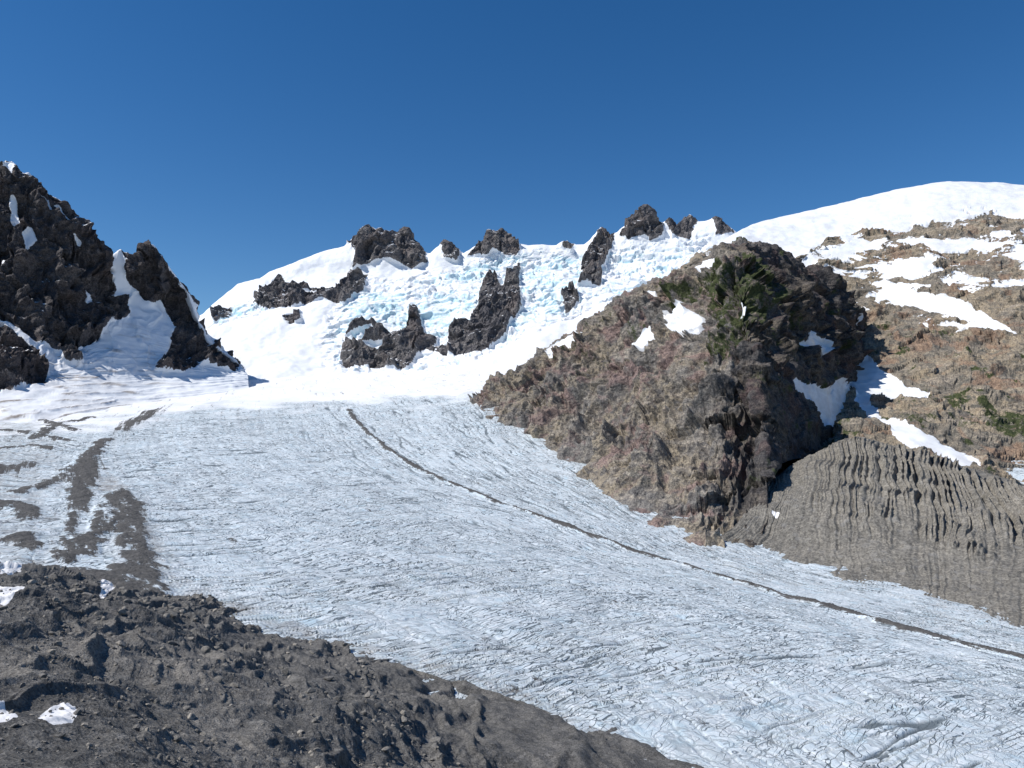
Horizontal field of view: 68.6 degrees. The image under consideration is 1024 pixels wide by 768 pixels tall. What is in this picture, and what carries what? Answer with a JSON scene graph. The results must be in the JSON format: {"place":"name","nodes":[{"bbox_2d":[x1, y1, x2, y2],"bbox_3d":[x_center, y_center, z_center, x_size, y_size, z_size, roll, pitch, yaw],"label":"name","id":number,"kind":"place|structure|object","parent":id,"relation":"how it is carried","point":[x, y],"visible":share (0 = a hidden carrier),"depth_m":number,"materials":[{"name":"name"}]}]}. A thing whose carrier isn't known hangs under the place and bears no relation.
{"place":"outdoors","nodes":[
{"label":"outdoors","id":0,"kind":"place"},
{"bbox_2d":[0,161,248,422],"bbox_3d":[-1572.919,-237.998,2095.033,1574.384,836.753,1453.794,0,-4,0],"label":"rock peak","id":1,"kind":"object","parent":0,"point":[90,321],"visible":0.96,"depth_m":2147.75,"materials":[{"name":"black stone"}]},
{"bbox_2d":[0,561,703,767],"bbox_3d":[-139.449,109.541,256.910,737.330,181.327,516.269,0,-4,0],"label":"foreground moraine","id":2,"kind":"structure","parent":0,"point":[477,727],"depth_m":202.44,"materials":[{"name":"grey stone"}]},
{"bbox_2d":[0,564,464,767],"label":"boulders","id":3,"kind":"object","parent":2,"relation":"on","point":[191,716],"visible":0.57,"depth_m":205.13,"materials":[{"name":"stone"}]},
{"bbox_2d":[198,204,736,379],"bbox_3d":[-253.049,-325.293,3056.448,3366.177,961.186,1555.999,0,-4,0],"label":"glaciated mountain","id":4,"kind":"structure","parent":0,"point":[367,298],"depth_m":2952.21,"materials":[{"name":"white snow"}]},
{"bbox_2d":[0,370,1023,767],"bbox_3d":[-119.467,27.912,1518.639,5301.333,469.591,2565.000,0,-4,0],"label":"glacier","id":5,"kind":"object","parent":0,"point":[438,524],"visible":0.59,"depth_m":627.79,"materials":[{"name":"white ice"}]},
{"bbox_2d":[721,436,1023,629],"bbox_3d":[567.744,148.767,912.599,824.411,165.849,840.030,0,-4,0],"label":"lateral moraine","id":6,"kind":"structure","parent":5,"relation":"on","point":[934,526],"depth_m":944.26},
{"bbox_2d":[0,0,1023,315],"label":"sky","id":7,"kind":"structure","parent":0,"point":[243,140],"materials":[{"name":"blue"}]},
{"bbox_2d":[468,236,873,548],"bbox_3d":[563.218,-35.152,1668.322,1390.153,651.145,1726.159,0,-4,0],"label":"rock buttress","id":8,"kind":"object","parent":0,"point":[707,396],"visible":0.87,"depth_m":1486.12,"materials":[{"name":"brown stone"}]},
{"bbox_2d":[680,181,1023,484],"bbox_3d":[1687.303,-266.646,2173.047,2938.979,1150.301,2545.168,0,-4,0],"label":"mountain slope","id":9,"kind":"structure","parent":0,"point":[932,274],"depth_m":2175.45,"materials":[{"name":"brown stone"}]}
]}

